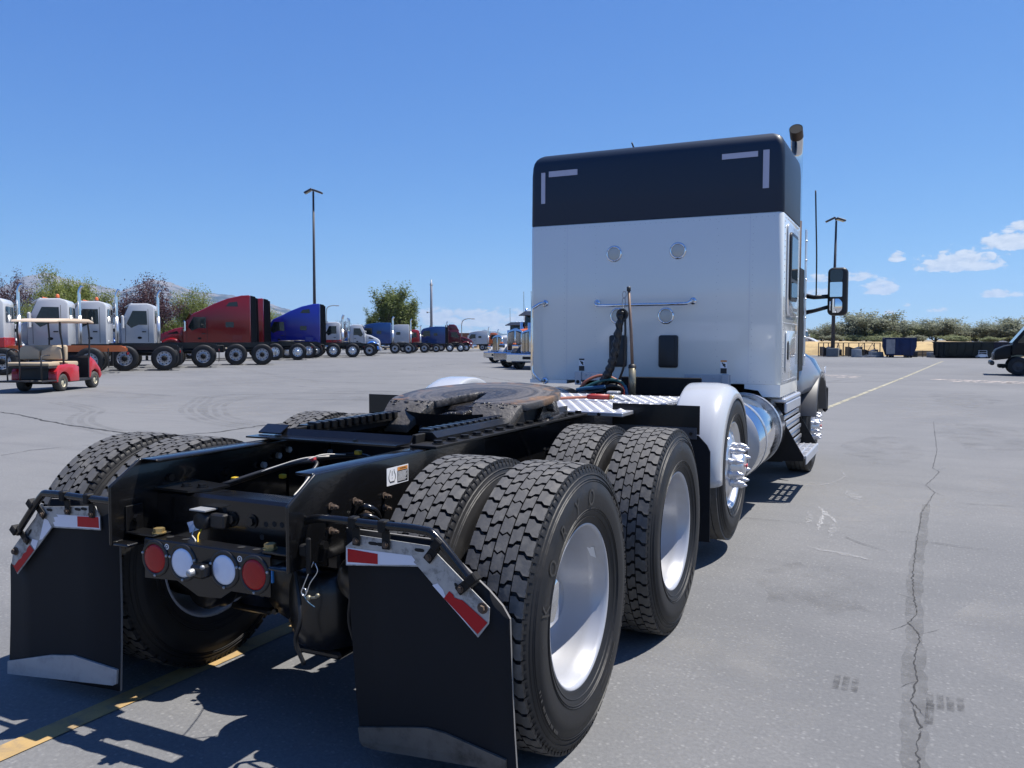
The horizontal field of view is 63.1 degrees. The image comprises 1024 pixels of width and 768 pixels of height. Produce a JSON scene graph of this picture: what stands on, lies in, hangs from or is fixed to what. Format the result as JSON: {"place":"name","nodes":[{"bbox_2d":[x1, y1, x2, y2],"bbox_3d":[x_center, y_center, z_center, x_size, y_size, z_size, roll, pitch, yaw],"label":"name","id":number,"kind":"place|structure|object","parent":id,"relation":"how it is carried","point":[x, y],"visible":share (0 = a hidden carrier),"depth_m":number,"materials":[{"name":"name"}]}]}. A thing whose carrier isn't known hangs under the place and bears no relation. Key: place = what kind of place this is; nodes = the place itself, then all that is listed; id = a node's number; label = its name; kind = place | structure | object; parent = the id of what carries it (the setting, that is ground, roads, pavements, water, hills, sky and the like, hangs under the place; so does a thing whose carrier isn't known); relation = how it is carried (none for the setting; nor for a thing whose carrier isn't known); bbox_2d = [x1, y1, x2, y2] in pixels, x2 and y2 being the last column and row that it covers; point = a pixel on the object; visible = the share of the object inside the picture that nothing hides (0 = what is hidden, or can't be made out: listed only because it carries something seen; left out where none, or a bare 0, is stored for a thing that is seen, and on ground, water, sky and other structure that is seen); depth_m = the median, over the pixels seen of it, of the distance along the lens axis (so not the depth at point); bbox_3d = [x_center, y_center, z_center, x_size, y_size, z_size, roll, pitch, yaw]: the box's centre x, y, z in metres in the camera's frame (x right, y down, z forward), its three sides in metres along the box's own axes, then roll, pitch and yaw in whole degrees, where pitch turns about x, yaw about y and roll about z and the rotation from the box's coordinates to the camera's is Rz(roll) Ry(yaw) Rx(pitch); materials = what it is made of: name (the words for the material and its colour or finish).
{"place":"outdoors","nodes":[
{"label":"outdoors","id":0,"kind":"place"},
{"bbox_2d":[0,272,347,338],"bbox_3d":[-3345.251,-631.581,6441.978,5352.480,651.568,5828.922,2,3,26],"label":"mountain range","id":1,"kind":"structure","parent":0,"point":[171,287],"depth_m":7564.11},
{"bbox_2d":[482,330,506,337],"bbox_3d":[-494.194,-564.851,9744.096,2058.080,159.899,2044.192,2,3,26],"label":"hills","id":2,"kind":"structure","parent":0,"point":[500,334],"depth_m":10202.14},
{"bbox_2d":[0,349,1023,767],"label":"asphalt lot","id":3,"kind":"structure","parent":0,"point":[786,643],"depth_m":4.48,"materials":[{"name":"grey asphalt"}]},
{"bbox_2d":[0,265,45,317],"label":"plum tree","id":4,"kind":"object","parent":3,"relation":"on","point":[10,298],"visible":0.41,"depth_m":58.02,"materials":[{"name":"purple plant"}]},
{"bbox_2d":[0,318,101,390],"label":"golf cart","id":5,"kind":"object","parent":3,"relation":"on","point":[60,368],"visible":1,"depth_m":23.13,"materials":[{"name":"red"}]},
{"bbox_2d":[0,283,128,374],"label":"parked truck","id":6,"kind":"object","parent":3,"relation":"on","point":[99,354],"visible":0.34,"depth_m":34.28,"materials":[{"name":"orange paint"}]},
{"bbox_2d":[26,262,119,307],"bbox_3d":[-30.650,-5.343,57.872,6.023,7.461,5.742,1,3,14],"label":"pear tree","id":7,"kind":"object","parent":3,"relation":"on","point":[68,292],"visible":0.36,"depth_m":57.79,"materials":[{"name":"green plant"}]},
{"bbox_2d":[15,285,182,370],"bbox_3d":[-19.261,-2.580,37.982,7.814,3.938,3.124,-1,3,-20],"label":"parked truck","id":8,"kind":"object","parent":3,"relation":"on","point":[164,357],"visible":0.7,"depth_m":37.25,"materials":[{"name":"white paint"}]},
{"bbox_2d":[2,412,280,434],"bbox_3d":[-12.795,0.283,21.599,22.755,0.001,9.909,2,3,26],"label":"pavement crack","id":9,"kind":"object","parent":3,"relation":"on","point":[110,430],"visible":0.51,"depth_m":13.90,"materials":[{"name":"grey asphalt"}]},
{"bbox_2d":[0,622,292,760],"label":"parking line","id":10,"kind":"object","parent":3,"relation":"on","point":[42,734],"visible":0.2,"depth_m":3.38,"materials":[{"name":"yellow paint"}]},
{"bbox_2d":[75,289,219,367],"bbox_3d":[-19.235,-2.834,42.008,8.416,4.010,3.181,-1,3,-18],"label":"parked truck","id":11,"kind":"object","parent":3,"relation":"on","point":[97,312],"visible":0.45,"depth_m":41.45,"materials":[{"name":"white paint"}]},
{"bbox_2d":[111,272,191,359],"bbox_3d":[-24.445,-4.583,56.026,5.504,6.160,5.074,1,3,18],"label":"plum tree","id":12,"kind":"object","parent":3,"relation":"on","point":[164,312],"visible":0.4,"depth_m":55.45,"materials":[{"name":"purple plant"}]},
{"bbox_2d":[109,290,272,365],"bbox_3d":[-18.167,-3.104,46.374,9.615,4.081,3.238,-1,3,-17],"label":"parked truck","id":13,"kind":"object","parent":3,"relation":"on","point":[140,323],"visible":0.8,"depth_m":44.84,"materials":[{"name":"white paint"}]},
{"bbox_2d":[167,283,215,326],"bbox_3d":[-25.033,-5.052,65.789,4.473,6.022,4.160,2,3,26],"label":"pear tree","id":14,"kind":"object","parent":3,"relation":"on","point":[195,306],"visible":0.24,"depth_m":64.93,"materials":[{"name":"green plant"}]},
{"bbox_2d":[161,295,311,359],"bbox_3d":[-18.959,-3.834,57.048,10.214,4.384,3.405,-1,3,-13],"label":"parked truck","id":15,"kind":"object","parent":3,"relation":"on","point":[234,319],"visible":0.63,"depth_m":55.71,"materials":[{"name":"red paint"}]},
{"bbox_2d":[186,298,320,358],"bbox_3d":[-19.563,-4.132,62.173,10.396,4.424,3.435,-1,3,-13],"label":"parked truck","id":16,"kind":"object","parent":3,"relation":"on","point":[264,318],"visible":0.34,"depth_m":61.20,"materials":[{"name":"red paint"}]},
{"bbox_2d":[249,304,363,357],"bbox_3d":[-16.409,-4.205,65.802,9.309,4.189,3.253,0,3,-10],"label":"parked truck","id":17,"kind":"object","parent":3,"relation":"on","point":[306,323],"visible":0.62,"depth_m":64.65,"materials":[{"name":"blue paint"}]},
{"bbox_2d":[304,188,322,303],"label":"light pole","id":18,"kind":"object","parent":3,"relation":"on","point":[313,226],"visible":0.73,"depth_m":73.23,"materials":[{"name":"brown metal"}]},
{"bbox_2d":[324,315,378,355],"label":"parked truck","id":19,"kind":"object","parent":3,"relation":"on","point":[334,331],"visible":0.47,"depth_m":69.73,"materials":[{"name":"white paint"}]},
{"bbox_2d":[324,318,381,354],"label":"parked truck","id":20,"kind":"object","parent":3,"relation":"on","point":[357,333],"visible":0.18,"depth_m":73.80,"materials":[{"name":"white paint"}]},
{"bbox_2d":[342,316,416,353],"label":"parked truck","id":21,"kind":"object","parent":3,"relation":"on","point":[383,333],"visible":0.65,"depth_m":82.36,"materials":[{"name":"blue paint"}]},
{"bbox_2d":[368,280,416,349],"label":"poplar tree","id":22,"kind":"object","parent":3,"relation":"on","point":[390,304],"visible":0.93,"depth_m":108.25,"materials":[{"name":"green plant"}]},
{"bbox_2d":[378,319,431,352],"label":"parked truck","id":23,"kind":"object","parent":3,"relation":"on","point":[401,333],"visible":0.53,"depth_m":87.19,"materials":[{"name":"white paint"}]},
{"bbox_2d":[400,325,442,351],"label":"parked truck","id":24,"kind":"object","parent":3,"relation":"on","point":[415,338],"visible":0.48,"depth_m":90.99,"materials":[{"name":"paint"}]},
{"bbox_2d":[7,124,848,767],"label":"semi truck","id":25,"kind":"object","parent":3,"relation":"on","point":[475,572],"visible":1,"depth_m":3.57,"materials":[{"name":"white paint"}]},
{"bbox_2d":[426,280,432,326],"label":"flag pole","id":26,"kind":"object","parent":3,"relation":"on","point":[431,311],"visible":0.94,"depth_m":111.33,"materials":[{"name":"grey metal"}]},
{"bbox_2d":[415,321,467,351],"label":"parked truck","id":27,"kind":"object","parent":3,"relation":"on","point":[436,335],"visible":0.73,"depth_m":94.12,"materials":[{"name":"blue paint"}]},
{"bbox_2d":[429,324,473,350],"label":"parked truck","id":28,"kind":"object","parent":3,"relation":"on","point":[454,334],"visible":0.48,"depth_m":98.42,"materials":[{"name":"red paint"}]},
{"bbox_2d":[467,327,491,350],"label":"parked truck","id":29,"kind":"object","parent":3,"relation":"on","point":[479,338],"visible":0.56,"depth_m":104.56,"materials":[{"name":"black paint"}]},
{"bbox_2d":[485,329,498,349],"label":"parked truck","id":30,"kind":"object","parent":3,"relation":"on","point":[491,335],"visible":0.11,"depth_m":110.38,"materials":[{"name":"black paint"}]},
{"bbox_2d":[483,309,526,362],"bbox_3d":[1.636,-3.108,53.093,7.357,3.432,2.268,-3,4,-42],"label":"parked truck","id":31,"kind":"object","parent":3,"relation":"on","point":[497,340],"visible":0.21,"depth_m":51.15,"materials":[{"name":"metal"}]},
{"bbox_2d":[493,292,530,366],"bbox_3d":[2.620,-2.987,45.456,2.655,4.017,8.611,3,4,38],"label":"parked truck","id":32,"kind":"object","parent":3,"relation":"on","point":[514,335],"visible":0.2,"depth_m":42.66,"materials":[{"name":"metal"}]},
{"bbox_2d":[506,298,531,368],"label":"parked truck","id":33,"kind":"object","parent":3,"relation":"on","point":[518,356],"visible":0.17,"depth_m":40.01,"materials":[{"name":"metal"}]},
{"bbox_2d":[818,342,843,356],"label":"steel rack","id":34,"kind":"object","parent":3,"relation":"on","point":[823,355],"visible":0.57,"depth_m":72.25,"materials":[{"name":"metal"}]},
{"bbox_2d":[820,347,829,354],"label":"black bin","id":35,"kind":"object","parent":34,"relation":"in","point":[821,350],"visible":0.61,"depth_m":72.66,"materials":[{"name":"plastic"}]},
{"bbox_2d":[825,217,845,356],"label":"light pole","id":36,"kind":"object","parent":3,"relation":"on","point":[832,351],"visible":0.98,"depth_m":70.88,"materials":[{"name":"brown metal"}]},
{"bbox_2d":[851,349,861,356],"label":"concrete block","id":37,"kind":"object","parent":3,"relation":"on","point":[856,352],"depth_m":69.47,"materials":[{"name":"grey concrete"}]},
{"bbox_2d":[843,343,880,356],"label":"steel rack","id":38,"kind":"object","parent":3,"relation":"on","point":[848,355],"visible":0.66,"depth_m":72.22,"materials":[{"name":"metal"}]},
{"bbox_2d":[845,347,862,354],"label":"black bin","id":39,"kind":"object","parent":38,"relation":"in","point":[846,350],"visible":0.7,"depth_m":72.37,"materials":[{"name":"plastic"}]},
{"bbox_2d":[862,349,877,354],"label":"black bin","id":40,"kind":"object","parent":38,"relation":"in","point":[873,350],"visible":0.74,"depth_m":72.35,"materials":[{"name":"plastic"}]},
{"bbox_2d":[868,352,883,356],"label":"concrete block","id":41,"kind":"object","parent":3,"relation":"on","point":[879,354],"depth_m":69.97,"materials":[{"name":"grey concrete"}]},
{"bbox_2d":[828,361,943,408],"bbox_3d":[17.238,-0.439,35.922,0.169,0.001,48.086,2,4,30],"label":"parking line","id":42,"kind":"object","parent":3,"relation":"on","point":[835,404],"visible":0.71,"depth_m":24.11,"materials":[{"name":"beige paint"}]},
{"bbox_2d":[882,338,916,357],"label":"dumpster","id":43,"kind":"object","parent":3,"relation":"on","point":[904,347],"visible":1,"depth_m":68.14,"materials":[{"name":"blue paint"}]},
{"bbox_2d":[894,421,939,767],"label":"pavement crack","id":44,"kind":"object","parent":3,"relation":"on","point":[921,726],"visible":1,"depth_m":4.01,"materials":[{"name":"grey asphalt"}]},
{"bbox_2d":[912,350,932,356],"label":"wooden crate","id":45,"kind":"object","parent":3,"relation":"on","point":[922,353],"visible":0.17,"depth_m":70.56,"materials":[{"name":"brown wood"}]},
{"bbox_2d":[927,352,934,356],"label":"concrete block","id":46,"kind":"object","parent":3,"relation":"on","point":[929,354],"depth_m":69.56,"materials":[{"name":"grey concrete"}]},
{"bbox_2d":[932,342,994,357],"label":"dumpster","id":47,"kind":"object","parent":3,"relation":"on","point":[955,349],"visible":0.91,"depth_m":66.32,"materials":[{"name":"green paint"}]},
{"bbox_2d":[932,379,1023,383],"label":"parking line","id":48,"kind":"object","parent":3,"relation":"on","point":[979,380],"visible":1,"depth_m":29.43,"materials":[{"name":"beige paint"}]},
{"bbox_2d":[975,350,987,357],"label":"wire cart","id":49,"kind":"object","parent":3,"relation":"on","point":[982,355],"visible":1,"depth_m":66.17,"materials":[{"name":"white metal"}]},
{"bbox_2d":[993,342,1009,349],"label":"dumpster","id":50,"kind":"object","parent":3,"relation":"on","point":[997,344],"visible":0.16,"depth_m":70.73,"materials":[{"name":"black paint"}]},
{"bbox_2d":[988,327,1023,375],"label":"pickup truck","id":51,"kind":"object","parent":3,"relation":"on","point":[1013,365],"visible":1,"depth_m":34.35,"materials":[{"name":"black paint"}]},
{"bbox_2d":[0,0,1023,339],"label":"sky","id":52,"kind":"structure","parent":0,"point":[182,140],"materials":[{"name":"blue"}]},
{"bbox_2d":[382,340,970,348],"bbox_3d":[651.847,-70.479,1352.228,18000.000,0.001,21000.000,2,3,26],"label":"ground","id":53,"kind":"structure","parent":0,"point":[819,340],"depth_m":688.00,"materials":[{"name":"beige plant"}]},
{"bbox_2d":[14,298,33,323],"bbox_3d":[-31.269,-3.559,54.969,3.024,4.135,3.252,0,3,-7],"label":"pear tree","id":54,"kind":"object","parent":53,"relation":"on","point":[26,310],"visible":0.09,"depth_m":54.13,"materials":[{"name":"green plant"}]},
{"bbox_2d":[160,317,181,333],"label":"shrub","id":55,"kind":"object","parent":53,"relation":"on","point":[170,327],"visible":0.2,"depth_m":70.80,"materials":[{"name":"green plant"}]},
{"bbox_2d":[270,308,280,319],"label":"pear tree","id":56,"kind":"object","parent":53,"relation":"on","point":[272,315],"visible":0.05,"depth_m":79.47,"materials":[{"name":"green plant"}]},
{"bbox_2d":[335,320,351,337],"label":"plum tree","id":57,"kind":"object","parent":53,"relation":"on","point":[345,334],"visible":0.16,"depth_m":104.69,"materials":[{"name":"purple plant"}]},
{"bbox_2d":[363,307,380,324],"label":"poplar tree","id":58,"kind":"object","parent":53,"relation":"on","point":[374,318],"visible":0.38,"depth_m":107.02,"materials":[{"name":"green plant"}]},
{"bbox_2d":[394,300,417,329],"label":"poplar tree","id":59,"kind":"object","parent":53,"relation":"on","point":[403,320],"visible":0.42,"depth_m":111.04,"materials":[{"name":"green plant"}]},
{"bbox_2d":[402,297,420,332],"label":"poplar tree","id":60,"kind":"object","parent":53,"relation":"on","point":[414,321],"visible":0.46,"depth_m":113.01,"materials":[{"name":"green plant"}]},
{"bbox_2d":[419,333,477,346],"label":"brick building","id":61,"kind":"structure","parent":53,"relation":"on","point":[465,335],"depth_m":145.53,"materials":[{"name":"brown brick"}]},
{"bbox_2d":[805,330,817,340],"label":"parked truck","id":62,"kind":"object","parent":53,"relation":"on","point":[808,338],"depth_m":85.58,"materials":[{"name":"white paint"}]},
{"bbox_2d":[805,341,1023,356],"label":"grass bank","id":63,"kind":"structure","parent":0,"point":[811,347],"depth_m":78.12,"materials":[{"name":"plant"}]},
{"bbox_2d":[1001,336,1012,341],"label":"olive tree","id":64,"kind":"object","parent":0,"point":[1008,339],"visible":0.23,"depth_m":102.22,"materials":[{"name":"green plant"}]},
{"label":"field","id":65,"kind":"structure","parent":0,"visible":0},
{"bbox_2d":[810,334,818,340],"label":"olive tree","id":66,"kind":"object","parent":65,"relation":"on","point":[814,336],"visible":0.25,"depth_m":98.82,"materials":[{"name":"green plant"}]},
{"bbox_2d":[806,328,829,340],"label":"olive tree","id":67,"kind":"object","parent":65,"relation":"on","point":[813,331],"visible":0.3,"depth_m":100.39,"materials":[{"name":"green plant"}]},
{"bbox_2d":[819,334,846,340],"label":"bush","id":68,"kind":"object","parent":65,"relation":"on","point":[828,338],"visible":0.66,"depth_m":93.42,"materials":[{"name":"green plant"}]},
{"bbox_2d":[814,322,863,340],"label":"olive tree","id":69,"kind":"object","parent":65,"relation":"on","point":[825,329],"visible":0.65,"depth_m":96.68,"materials":[{"name":"green plant"}]},
{"bbox_2d":[841,333,871,341],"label":"bush","id":70,"kind":"object","parent":65,"relation":"on","point":[855,337],"visible":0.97,"depth_m":93.23,"materials":[{"name":"green plant"}]},
{"bbox_2d":[835,308,906,341],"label":"olive tree","id":71,"kind":"object","parent":65,"relation":"on","point":[858,323],"visible":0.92,"depth_m":94.70,"materials":[{"name":"green plant"}]},
{"bbox_2d":[858,330,901,341],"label":"tree","id":72,"kind":"object","parent":65,"relation":"on","point":[873,334],"visible":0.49,"depth_m":94.31,"materials":[{"name":"green plant"}]},
{"bbox_2d":[865,334,896,341],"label":"bush","id":73,"kind":"object","parent":65,"relation":"on","point":[874,339],"visible":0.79,"depth_m":91.38,"materials":[{"name":"green plant"}]},
{"bbox_2d":[886,318,924,337],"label":"olive tree","id":74,"kind":"object","parent":65,"relation":"on","point":[897,328],"visible":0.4,"depth_m":96.86,"materials":[{"name":"green plant"}]},
{"bbox_2d":[892,325,939,337],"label":"olive tree","id":75,"kind":"object","parent":65,"relation":"on","point":[921,333],"visible":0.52,"depth_m":95.95,"materials":[{"name":"green plant"}]},
{"bbox_2d":[906,335,927,341],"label":"bush","id":76,"kind":"object","parent":65,"relation":"on","point":[920,338],"visible":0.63,"depth_m":91.39,"materials":[{"name":"green plant"}]},
{"bbox_2d":[899,316,974,341],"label":"olive tree","id":77,"kind":"object","parent":65,"relation":"on","point":[946,327],"visible":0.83,"depth_m":95.16,"materials":[{"name":"green plant"}]},
{"bbox_2d":[932,335,971,341],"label":"bush","id":78,"kind":"object","parent":65,"relation":"on","point":[957,338],"visible":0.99,"depth_m":91.38,"materials":[{"name":"green plant"}]},
{"bbox_2d":[956,326,982,339],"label":"olive tree","id":79,"kind":"object","parent":65,"relation":"on","point":[969,332],"visible":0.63,"depth_m":95.77,"materials":[{"name":"green plant"}]},
{"bbox_2d":[969,336,980,341],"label":"olive tree","id":80,"kind":"object","parent":65,"relation":"on","point":[975,340],"visible":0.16,"depth_m":100.32,"materials":[{"name":"green plant"}]},
{"bbox_2d":[976,336,1005,341],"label":"bush","id":81,"kind":"object","parent":65,"relation":"on","point":[990,339],"visible":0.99,"depth_m":91.16,"materials":[{"name":"green plant"}]},
{"bbox_2d":[973,318,1019,338],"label":"olive tree","id":82,"kind":"object","parent":65,"relation":"on","point":[990,330],"visible":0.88,"depth_m":95.69,"materials":[{"name":"green plant"}]},
{"bbox_2d":[989,332,1009,341],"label":"olive tree","id":83,"kind":"object","parent":65,"relation":"on","point":[1004,336],"visible":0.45,"depth_m":97.90,"materials":[{"name":"green plant"}]},
{"bbox_2d":[988,316,1023,338],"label":"olive tree","id":84,"kind":"object","parent":65,"relation":"on","point":[1014,331],"visible":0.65,"depth_m":95.55,"materials":[{"name":"green plant"}]}
]}

